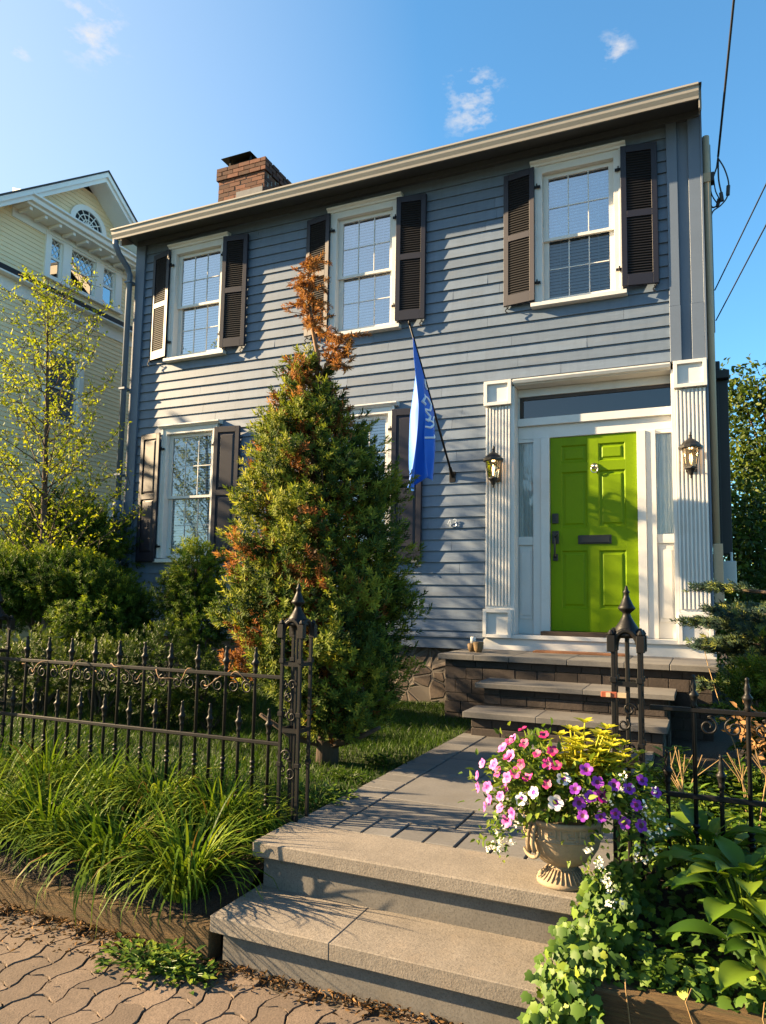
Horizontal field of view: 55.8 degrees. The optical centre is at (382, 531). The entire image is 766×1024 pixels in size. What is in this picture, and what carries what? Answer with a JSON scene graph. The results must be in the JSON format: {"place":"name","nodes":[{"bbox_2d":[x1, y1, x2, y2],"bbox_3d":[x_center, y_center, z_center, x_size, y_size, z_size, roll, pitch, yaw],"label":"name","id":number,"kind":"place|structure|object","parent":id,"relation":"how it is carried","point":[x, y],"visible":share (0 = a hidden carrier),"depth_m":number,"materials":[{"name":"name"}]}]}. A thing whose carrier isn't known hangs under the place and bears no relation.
{"place":"outdoors","nodes":[
{"label":"outdoors","id":0,"kind":"place"},
{"bbox_2d":[0,785,290,917],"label":"planting bed","id":1,"kind":"object","parent":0,"point":[198,907],"visible":0.13,"depth_m":3.31,"materials":[{"name":"soil"}]},
{"bbox_2d":[0,589,14,754],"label":"gate post","id":2,"kind":"object","parent":1,"relation":"on","point":[10,620],"visible":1,"depth_m":4.49,"materials":[{"name":"black metal"}]},
{"bbox_2d":[0,719,64,786],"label":"grass clump","id":3,"kind":"object","parent":1,"relation":"on","point":[5,749],"visible":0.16,"depth_m":4.33,"materials":[{"name":"green plant"}]},
{"bbox_2d":[0,740,76,853],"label":"grass clump","id":4,"kind":"object","parent":1,"relation":"on","point":[22,787],"visible":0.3,"depth_m":3.79,"materials":[{"name":"green plant"}]},
{"bbox_2d":[0,718,124,805],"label":"grass clump","id":5,"kind":"object","parent":1,"relation":"on","point":[40,767],"visible":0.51,"depth_m":4.02,"materials":[{"name":"green plant"}]},
{"bbox_2d":[0,749,145,878],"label":"grass clump","id":6,"kind":"object","parent":1,"relation":"on","point":[32,807],"visible":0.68,"depth_m":3.52,"materials":[{"name":"green plant"}]},
{"bbox_2d":[12,736,172,816],"bbox_3d":[-1.537,1.320,3.922,0.850,0.457,0.942,1,-5,3],"label":"grass clump","id":7,"kind":"object","parent":1,"relation":"on","point":[98,785],"visible":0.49,"depth_m":3.83,"materials":[{"name":"green plant"}]},
{"bbox_2d":[2,764,225,924],"bbox_3d":[-1.303,1.384,3.407,1.072,0.579,1.107,-3,-7,35],"label":"grass clump","id":8,"kind":"object","parent":1,"relation":"on","point":[95,830],"visible":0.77,"depth_m":3.28,"materials":[{"name":"green plant"}]},
{"bbox_2d":[0,636,279,817],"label":"iron fence","id":9,"kind":"object","parent":1,"relation":"on","point":[209,736],"visible":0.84,"depth_m":3.96,"materials":[{"name":"black metal"}]},
{"bbox_2d":[22,659,249,686],"bbox_3d":[-1.426,0.775,4.022,1.634,0.099,0.047,-1,-6,24],"label":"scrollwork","id":10,"kind":"object","parent":9,"relation":"attached to","point":[141,673],"visible":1,"depth_m":3.96,"materials":[{"name":"black metal"}]},
{"bbox_2d":[75,738,236,827],"bbox_3d":[-1.181,1.294,3.784,0.906,0.474,0.878,2,-6,-9],"label":"grass clump","id":11,"kind":"object","parent":1,"relation":"on","point":[154,792],"visible":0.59,"depth_m":3.69,"materials":[{"name":"green plant"}]},
{"bbox_2d":[74,776,285,937],"bbox_3d":[-0.865,1.376,3.207,0.898,0.557,0.994,-1,-6,24],"label":"grass clump","id":12,"kind":"object","parent":1,"relation":"on","point":[186,880],"visible":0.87,"depth_m":3.13,"materials":[{"name":"green plant"}]},
{"bbox_2d":[139,748,290,856],"bbox_3d":[-0.819,1.305,3.598,0.816,0.457,0.738,3,-6,-20],"label":"grass clump","id":13,"kind":"object","parent":1,"relation":"on","point":[213,792],"visible":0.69,"depth_m":3.53,"materials":[{"name":"green plant"}]},
{"bbox_2d":[208,787,309,845],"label":"grass clump","id":14,"kind":"object","parent":1,"relation":"on","point":[267,823],"visible":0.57,"depth_m":3.46,"materials":[{"name":"green plant"}]},
{"bbox_2d":[275,583,316,828],"bbox_3d":[-0.435,0.859,3.591,0.146,1.204,0.146,-1,-6,24],"label":"gate post","id":15,"kind":"object","parent":1,"relation":"on","point":[297,621],"visible":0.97,"depth_m":3.58,"materials":[{"name":"black metal"}]},
{"bbox_2d":[0,904,432,1023],"bbox_3d":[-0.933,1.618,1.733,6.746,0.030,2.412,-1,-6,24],"label":"sidewalk","id":16,"kind":"structure","parent":0,"point":[76,990],"depth_m":2.65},
{"bbox_2d":[0,871,194,948],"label":"landscape timber","id":17,"kind":"object","parent":16,"relation":"on","point":[56,904],"visible":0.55,"depth_m":3.19,"materials":[{"name":"brown wood"}]},
{"bbox_2d":[92,932,208,985],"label":"weed","id":18,"kind":"object","parent":16,"relation":"on","point":[148,962],"visible":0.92,"depth_m":2.85,"materials":[{"name":"green plant"}]},
{"bbox_2d":[149,945,221,994],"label":"weed","id":19,"kind":"object","parent":16,"relation":"on","point":[202,971],"visible":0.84,"depth_m":2.78,"materials":[{"name":"green plant"}]},
{"bbox_2d":[185,915,220,961],"bbox_3d":[-0.738,1.670,2.967,0.124,0.140,0.086,-1,-6,24],"label":"landscape timber","id":20,"kind":"object","parent":16,"relation":"on","point":[198,933],"visible":0.62,"depth_m":2.93,"materials":[{"name":"brown wood"}]},
{"bbox_2d":[0,899,463,1023],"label":"leaf litter","id":21,"kind":"object","parent":16,"relation":"on","point":[441,1020],"visible":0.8,"depth_m":2.78,"materials":[{"name":"brown plant"}]},
{"bbox_2d":[210,822,594,1023],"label":"garden steps","id":22,"kind":"structure","parent":16,"relation":"on","point":[455,935],"depth_m":2.78,"materials":[{"name":"stone"}]},
{"bbox_2d":[522,804,604,891],"bbox_3d":[0.693,1.216,2.785,0.316,0.255,0.317,-1,-6,24],"label":"urn","id":23,"kind":"object","parent":22,"relation":"on","point":[544,839],"visible":0.62,"depth_m":2.68,"materials":[{"name":"stone"}]},
{"bbox_2d":[470,790,535,862],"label":"alyssum plant","id":24,"kind":"object","parent":23,"relation":"in","point":[498,837],"visible":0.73,"depth_m":2.79,"materials":[{"name":"white plant"}]},
{"bbox_2d":[458,734,563,838],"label":"petunia plant","id":25,"kind":"object","parent":23,"relation":"in","point":[487,789],"visible":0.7,"depth_m":2.73,"materials":[{"name":"pink plant"}]},
{"bbox_2d":[494,718,575,821],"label":"petunia plant","id":26,"kind":"object","parent":23,"relation":"in","point":[551,751],"visible":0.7,"depth_m":2.70,"materials":[{"name":"pink plant"}]},
{"bbox_2d":[506,769,587,823],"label":"petunia plant","id":27,"kind":"object","parent":23,"relation":"in","point":[565,780],"visible":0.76,"depth_m":2.64,"materials":[{"name":"white plant"}]},
{"bbox_2d":[488,739,610,832],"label":"petunia plant","id":28,"kind":"object","parent":23,"relation":"in","point":[545,762],"visible":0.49,"depth_m":2.68,"materials":[{"name":"pink plant"}]},
{"bbox_2d":[479,727,661,843],"bbox_3d":[0.714,0.960,2.798,0.683,0.379,0.484,-1,-6,24],"label":"urn greenery","id":29,"kind":"object","parent":23,"relation":"in","point":[516,746],"visible":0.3,"depth_m":2.70,"materials":[{"name":"green plant"}]},
{"bbox_2d":[566,761,675,919],"bbox_3d":[0.839,1.108,2.579,0.396,0.552,0.197,0,-6,8],"label":"alyssum plant","id":30,"kind":"object","parent":29,"relation":"in","point":[637,852],"visible":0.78,"depth_m":2.57,"materials":[{"name":"white plant"}]},
{"bbox_2d":[536,717,646,809],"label":"foliage plant","id":31,"kind":"object","parent":23,"relation":"in","point":[603,746],"visible":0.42,"depth_m":2.75,"materials":[{"name":"yellow plant"}]},
{"bbox_2d":[550,752,664,848],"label":"petunia plant","id":32,"kind":"object","parent":23,"relation":"in","point":[578,803],"visible":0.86,"depth_m":2.55,"materials":[{"name":"purple plant"}]},
{"bbox_2d":[517,861,643,1023],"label":"ivy plant","id":33,"kind":"object","parent":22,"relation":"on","point":[572,949],"visible":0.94,"depth_m":2.36,"materials":[{"name":"green plant"}]},
{"bbox_2d":[590,974,765,1023],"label":"landscape timber","id":34,"kind":"object","parent":16,"relation":"on","point":[651,1006],"visible":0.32,"depth_m":2.23,"materials":[{"name":"brown wood"}]},
{"bbox_2d":[0,661,471,819],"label":"lawn","id":35,"kind":"structure","parent":0,"point":[213,749],"depth_m":5.28,"materials":[{"name":"green plant"}]},
{"bbox_2d":[0,629,36,701],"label":"shrub","id":36,"kind":"object","parent":35,"relation":"on","point":[4,642],"visible":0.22,"depth_m":6.85,"materials":[{"name":"green plant"}]},
{"bbox_2d":[0,622,87,714],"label":"shrub","id":37,"kind":"object","parent":35,"relation":"on","point":[17,652],"visible":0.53,"depth_m":6.49,"materials":[{"name":"green plant"}]},
{"bbox_2d":[0,538,120,703],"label":"yew shrub","id":38,"kind":"object","parent":35,"relation":"on","point":[11,566],"visible":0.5,"depth_m":7.37,"materials":[{"name":"green plant"}]},
{"bbox_2d":[0,170,137,663],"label":"house","id":39,"kind":"structure","parent":35,"relation":"on","point":[49,231],"depth_m":12.04,"materials":[{"name":"beige paint"}]},
{"bbox_2d":[39,344,85,429],"bbox_3d":[-5.300,-2.350,11.938,0.120,1.300,0.900,-1,-6,24],"label":"window","id":40,"kind":"structure","parent":39,"relation":"in","point":[78,383],"depth_m":12.06,"materials":[{"name":"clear glass"}]},
{"bbox_2d":[41,229,122,314],"bbox_3d":[-5.134,-4.411,12.419,0.130,0.900,1.720,-1,-6,24],"label":"window","id":41,"kind":"structure","parent":39,"relation":"in","point":[57,266],"depth_m":12.39,"materials":[{"name":"white glass"}]},
{"bbox_2d":[106,504,112,520],"bbox_3d":[-4.758,-0.174,12.879,0.106,0.592,0.400,-1,-6,24],"label":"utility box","id":42,"kind":"object","parent":39,"relation":"attached to","point":[110,515],"visible":0.05,"depth_m":12.71,"materials":[{"name":"grey metal"}]},
{"bbox_2d":[0,475,145,577],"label":"dark shrub","id":43,"kind":"object","parent":35,"relation":"on","point":[109,549],"visible":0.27,"depth_m":9.45,"materials":[{"name":"green plant"}]},
{"bbox_2d":[0,257,146,688],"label":"sapling","id":44,"kind":"object","parent":35,"relation":"on","point":[46,409],"visible":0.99,"depth_m":8.48,"materials":[{"name":"green plant"}]},
{"bbox_2d":[14,545,164,668],"bbox_3d":[-2.975,0.799,7.318,1.788,1.347,1.146,-1,-6,24],"label":"yew shrub","id":45,"kind":"object","parent":35,"relation":"on","point":[110,604],"visible":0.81,"depth_m":7.06,"materials":[{"name":"green plant"}]},
{"bbox_2d":[44,629,149,721],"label":"shrub","id":46,"kind":"object","parent":35,"relation":"on","point":[79,684],"visible":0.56,"depth_m":6.26,"materials":[{"name":"green plant"}]},
{"bbox_2d":[99,610,259,732],"bbox_3d":[-1.740,1.210,6.087,1.515,1.128,0.871,-1,-6,24],"label":"shrub","id":47,"kind":"object","parent":35,"relation":"on","point":[182,658],"visible":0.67,"depth_m":5.97,"materials":[{"name":"green plant"}]},
{"bbox_2d":[144,535,233,677],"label":"yew shrub","id":48,"kind":"object","parent":35,"relation":"on","point":[182,581],"visible":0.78,"depth_m":6.84,"materials":[{"name":"green plant"}]},
{"bbox_2d":[203,252,432,765],"bbox_3d":[-0.450,-0.192,5.145,1.625,3.756,1.554,-1,-6,24],"label":"conifer tree","id":49,"kind":"object","parent":35,"relation":"on","point":[356,597],"visible":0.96,"depth_m":4.75,"materials":[{"name":"green plant"}]},
{"bbox_2d":[320,765,371,783],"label":"weed","id":50,"kind":"object","parent":35,"relation":"on","point":[342,773],"visible":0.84,"depth_m":4.38,"materials":[{"name":"green plant"}]},
{"bbox_2d":[358,751,413,767],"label":"weed","id":51,"kind":"object","parent":35,"relation":"on","point":[384,758],"visible":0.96,"depth_m":4.83,"materials":[{"name":"green plant"}]},
{"bbox_2d":[105,82,716,701],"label":"house","id":52,"kind":"structure","parent":35,"relation":"on","point":[541,286],"depth_m":7.90,"materials":[{"name":"blue paint"}]},
{"bbox_2d":[154,419,222,562],"bbox_3d":[-2.496,-0.470,9.552,0.990,1.922,0.405,-1,-6,24],"label":"window","id":53,"kind":"structure","parent":52,"relation":"in","point":[193,497],"depth_m":9.58,"materials":[{"name":"glass"}]},
{"bbox_2d":[163,231,230,363],"bbox_3d":[-2.432,-3.069,9.793,0.990,1.734,0.405,-1,-6,24],"label":"window","id":54,"kind":"structure","parent":52,"relation":"in","point":[196,275],"depth_m":9.76,"materials":[{"name":"white paint"}]},
{"bbox_2d":[326,401,399,544],"bbox_3d":[-0.236,-0.526,8.556,0.990,1.922,0.405,-1,-6,24],"label":"window","id":55,"kind":"structure","parent":52,"relation":"in","point":[383,410],"depth_m":8.44,"materials":[{"name":"white paint"}]},
{"bbox_2d":[324,191,403,337],"bbox_3d":[-0.177,-3.125,8.799,0.990,1.734,0.405,-1,-6,24],"label":"window","id":56,"kind":"structure","parent":52,"relation":"in","point":[363,241],"depth_m":8.76,"materials":[{"name":"white paint"}]},
{"bbox_2d":[408,321,455,490],"bbox_3d":[0.499,-1.151,7.446,0.182,1.604,1.382,-1,-6,24],"label":"flag","id":57,"kind":"object","parent":52,"relation":"attached to","point":[422,439],"visible":0.98,"depth_m":7.13,"materials":[{"name":"blue fabric"}]},
{"bbox_2d":[483,446,502,487],"bbox_3d":[1.168,-0.686,7.647,0.220,0.456,0.243,-1,-6,24],"label":"wall lantern","id":58,"kind":"object","parent":52,"relation":"attached to","point":[493,460],"depth_m":7.61,"materials":[{"name":"black metal"}]},
{"bbox_2d":[530,140,627,309],"bbox_3d":[2.117,-3.182,7.788,0.990,1.734,0.405,-1,-6,24],"label":"window","id":59,"kind":"structure","parent":52,"relation":"in","point":[577,201],"depth_m":7.73,"materials":[{"name":"white paint"}]},
{"bbox_2d":[550,432,639,631],"bbox_3d":[2.173,0.005,7.479,0.876,2.048,0.110,-1,-6,24],"label":"front door","id":60,"kind":"structure","parent":52,"relation":"in","point":[590,496],"depth_m":7.49,"materials":[{"name":"green paint"}]},
{"bbox_2d":[678,432,702,477],"bbox_3d":[2.925,-0.730,6.872,0.220,0.456,0.243,-1,-6,24],"label":"wall lantern","id":61,"kind":"object","parent":52,"relation":"attached to","point":[690,446],"depth_m":6.84,"materials":[{"name":"black metal"}]},
{"bbox_2d":[709,145,714,329],"bbox_3d":[3.431,-3.090,7.622,0.081,2.050,0.050,-1,-6,24],"label":"side trim strip","id":62,"kind":"object","parent":52,"relation":"attached to","point":[712,250],"visible":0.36,"depth_m":7.57,"materials":[{"name":"grey wood"}]},
{"bbox_2d":[702,135,724,602],"bbox_3d":[3.242,-1.660,7.112,0.090,4.700,0.140,-1,-6,24],"label":"service conduit","id":63,"kind":"object","parent":52,"relation":"attached to","point":[718,567],"visible":0.86,"depth_m":7.07,"materials":[{"name":"grey metal"}]},
{"bbox_2d":[710,0,734,217],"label":"service drop","id":64,"kind":"object","parent":52,"relation":"attached to","point":[721,196],"visible":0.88,"depth_m":7.24,"materials":[{"name":"black rubber"}]},
{"bbox_2d":[715,361,732,555],"bbox_3d":[3.491,-0.759,7.452,0.180,2.020,0.210,-1,-6,24],"label":"side shutter","id":65,"kind":"object","parent":52,"relation":"attached to","point":[722,382],"visible":0.55,"depth_m":7.41,"materials":[{"name":"black wood"}]},
{"bbox_2d":[723,552,736,584],"bbox_3d":[3.406,0.362,7.109,0.120,0.320,0.150,-1,-6,24],"label":"utility box","id":66,"kind":"object","parent":52,"relation":"attached to","point":[730,570],"visible":0.71,"depth_m":7.04,"materials":[{"name":"grey metal"}]},
{"bbox_2d":[714,184,765,290],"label":"overhead wire","id":67,"kind":"object","parent":52,"relation":"attached to","point":[740,236],"visible":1,"depth_m":6.64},
{"bbox_2d":[715,225,765,320],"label":"overhead wire","id":68,"kind":"object","parent":52,"relation":"attached to","point":[741,271],"visible":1,"depth_m":6.60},
{"bbox_2d":[221,867,263,949],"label":"ground","id":69,"kind":"structure","parent":0,"point":[260,876],"depth_m":4.26,"materials":[{"name":"brown soil"}]},
{"bbox_2d":[0,0,765,600],"label":"sky","id":70,"kind":"structure","parent":0,"point":[152,94],"materials":[{"name":"blue"}]},
{"bbox_2d":[298,733,654,869],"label":"walkway","id":71,"kind":"structure","parent":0,"point":[419,798],"depth_m":3.77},
{"bbox_2d":[616,868,765,998],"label":"planting bed","id":72,"kind":"object","parent":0,"point":[682,893],"visible":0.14,"depth_m":2.62,"materials":[{"name":"soil"}]},
{"bbox_2d":[601,585,646,891],"bbox_3d":[0.991,0.843,2.958,0.171,1.244,0.150,-1,-6,24],"label":"gate post","id":73,"kind":"object","parent":72,"relation":"on","point":[626,628],"visible":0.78,"depth_m":2.94,"materials":[{"name":"black metal"}]},
{"bbox_2d":[592,835,765,1023],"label":"ivy plant","id":74,"kind":"object","parent":72,"relation":"on","point":[708,980],"visible":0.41,"depth_m":2.40,"materials":[{"name":"green plant"}]},
{"bbox_2d":[614,944,701,980],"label":"shoot","id":75,"kind":"object","parent":74,"relation":"attached to","point":[643,966],"visible":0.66,"depth_m":2.32,"materials":[{"name":"green plant"}]},
{"bbox_2d":[622,800,765,890],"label":"hosta","id":76,"kind":"object","parent":72,"relation":"on","point":[683,820],"visible":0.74,"depth_m":2.78,"materials":[{"name":"green plant"}]},
{"bbox_2d":[650,675,765,892],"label":"iron fence","id":77,"kind":"object","parent":72,"relation":"on","point":[721,775],"visible":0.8,"depth_m":2.81,"materials":[{"name":"black metal"}]},
{"bbox_2d":[654,835,765,933],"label":"hosta","id":78,"kind":"object","parent":72,"relation":"on","point":[734,857],"visible":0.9,"depth_m":2.47,"materials":[{"name":"green plant"}]},
{"bbox_2d":[666,893,765,991],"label":"hosta","id":79,"kind":"object","parent":72,"relation":"on","point":[731,972],"visible":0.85,"depth_m":2.23,"materials":[{"name":"green plant"}]},
{"bbox_2d":[621,631,765,890],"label":"planting bed","id":80,"kind":"object","parent":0,"point":[709,752],"visible":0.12,"depth_m":5.46,"materials":[{"name":"soil"}]},
{"bbox_2d":[624,745,729,796],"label":"perennial","id":81,"kind":"object","parent":80,"relation":"on","point":[658,772],"visible":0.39,"depth_m":4.00,"materials":[{"name":"green plant"}]},
{"bbox_2d":[620,803,738,856],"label":"perennial","id":82,"kind":"object","parent":80,"relation":"on","point":[652,830],"visible":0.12,"depth_m":3.13,"materials":[{"name":"green plant"}]},
{"bbox_2d":[633,779,742,822],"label":"perennial","id":83,"kind":"object","parent":80,"relation":"on","point":[708,806],"visible":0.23,"depth_m":3.53,"materials":[{"name":"green plant"}]},
{"bbox_2d":[665,746,765,825],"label":"dead perennial","id":84,"kind":"object","parent":80,"relation":"on","point":[681,789],"visible":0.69,"depth_m":3.56,"materials":[{"name":"beige plant"}]},
{"bbox_2d":[670,579,765,699],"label":"spruce shrub","id":85,"kind":"object","parent":80,"relation":"on","point":[746,620],"visible":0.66,"depth_m":5.28,"materials":[{"name":"green plant"}]},
{"bbox_2d":[673,810,765,851],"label":"perennial","id":86,"kind":"object","parent":80,"relation":"on","point":[730,826],"visible":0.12,"depth_m":3.08,"materials":[{"name":"green plant"}]},
{"bbox_2d":[698,626,765,766],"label":"shrub","id":87,"kind":"object","parent":80,"relation":"on","point":[755,674],"visible":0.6,"depth_m":4.58,"materials":[{"name":"green plant"}]},
{"bbox_2d":[698,755,765,809],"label":"perennial","id":88,"kind":"object","parent":80,"relation":"on","point":[758,785],"visible":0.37,"depth_m":3.88,"materials":[{"name":"green plant"}]},
{"bbox_2d":[707,791,765,825],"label":"perennial","id":89,"kind":"object","parent":80,"relation":"on","point":[756,811],"visible":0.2,"depth_m":3.40,"materials":[{"name":"green plant"}]},
{"bbox_2d":[713,462,765,666],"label":"broadleaf tree","id":90,"kind":"object","parent":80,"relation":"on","point":[743,524],"visible":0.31,"depth_m":13.39,"materials":[{"name":"green plant"}]},
{"bbox_2d":[716,505,765,667],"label":"broadleaf tree","id":91,"kind":"object","parent":80,"relation":"on","point":[761,576],"visible":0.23,"depth_m":9.47,"materials":[{"name":"green plant"}]},
{"bbox_2d":[719,701,765,797],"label":"dead flower head","id":92,"kind":"object","parent":80,"relation":"on","point":[760,744],"visible":0.65,"depth_m":3.79},
{"bbox_2d":[720,353,765,585],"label":"broadleaf tree","id":93,"kind":"object","parent":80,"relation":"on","point":[749,451],"visible":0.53,"depth_m":15.62,"materials":[{"name":"green plant"}]},
{"bbox_2d":[705,652,742,766],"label":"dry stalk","id":94,"kind":"object","parent":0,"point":[719,704],"visible":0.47,"depth_m":5.08,"materials":[{"name":"brown plant"}]},
{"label":"planting bed","id":95,"kind":"structure","parent":0,"visible":0},
{"bbox_2d":[275,780,357,811],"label":"weed","id":96,"kind":"object","parent":95,"relation":"on","point":[329,798],"visible":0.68,"depth_m":3.92,"materials":[{"name":"green plant"}]},
{"bbox_2d":[438,648,718,756],"bbox_3d":[1.641,1.452,6.373,2.411,0.648,1.792,-1,-6,24],"label":"front stoop","id":97,"kind":"object","parent":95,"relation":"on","point":[488,691],"visible":0.81,"depth_m":6.02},
{"bbox_2d":[467,637,483,651],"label":"flower pots","id":98,"kind":"object","parent":97,"relation":"on","point":[474,645],"visible":1,"depth_m":7.07,"materials":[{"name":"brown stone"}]},
{"bbox_2d":[533,650,624,656],"bbox_3d":[1.945,1.195,7.119,0.900,0.016,0.205,-1,-6,24],"label":"doormat","id":99,"kind":"object","parent":97,"relation":"on","point":[576,652],"visible":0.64,"depth_m":7.08,"materials":[{"name":"brown fabric"}]}
]}

